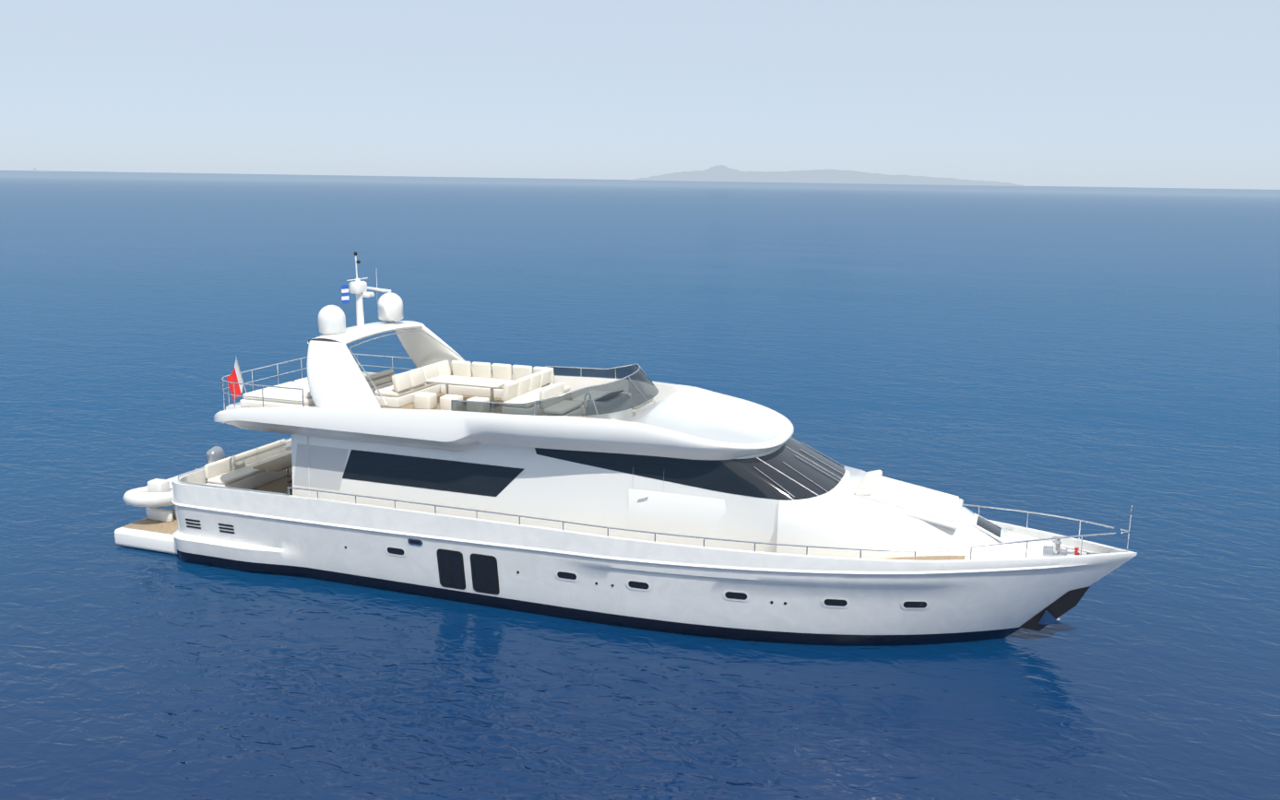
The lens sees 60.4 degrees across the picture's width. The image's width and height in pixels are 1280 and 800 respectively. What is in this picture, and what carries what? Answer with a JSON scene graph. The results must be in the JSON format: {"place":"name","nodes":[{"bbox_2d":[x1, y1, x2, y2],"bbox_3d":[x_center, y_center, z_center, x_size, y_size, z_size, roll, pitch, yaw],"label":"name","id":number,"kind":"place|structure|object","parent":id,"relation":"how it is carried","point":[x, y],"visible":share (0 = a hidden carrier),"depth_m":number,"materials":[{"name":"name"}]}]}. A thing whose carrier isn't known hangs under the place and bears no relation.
{"place":"outdoors","nodes":[
{"label":"outdoors","id":0,"kind":"place"},
{"bbox_2d":[0,170,1279,799],"bbox_3d":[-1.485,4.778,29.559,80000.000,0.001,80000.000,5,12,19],"label":"sea","id":1,"kind":"structure","parent":0,"point":[1105,355],"depth_m":42.87,"materials":[{"name":"blue liquid"}]},
{"bbox_2d":[114,251,1137,646],"bbox_3d":[-1.450,0.918,28.793,26.850,9.070,6.434,5,12,19],"label":"yacht","id":2,"kind":"object","parent":1,"relation":"on","point":[633,497],"visible":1,"depth_m":26.54,"materials":[{"name":"paint"}]},
{"bbox_2d":[122,446,225,522],"bbox_3d":[-13.787,2.545,32.889,1.550,1.622,3.838,5,12,19],"label":"tender","id":3,"kind":"object","parent":2,"relation":"on","point":[154,496],"visible":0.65,"depth_m":31.90,"materials":[{"name":"white plastic"}]},
{"bbox_2d":[0,0,1279,189],"label":"sky","id":4,"kind":"structure","parent":0,"point":[1080,93],"materials":[{"name":"blue"}]},
{"bbox_2d":[629,165,1024,186],"bbox_3d":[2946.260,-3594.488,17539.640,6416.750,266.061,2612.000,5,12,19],"label":"island","id":5,"kind":"structure","parent":0,"point":[719,173],"depth_m":17149.97,"materials":[{"name":"grey stone"}]}
]}

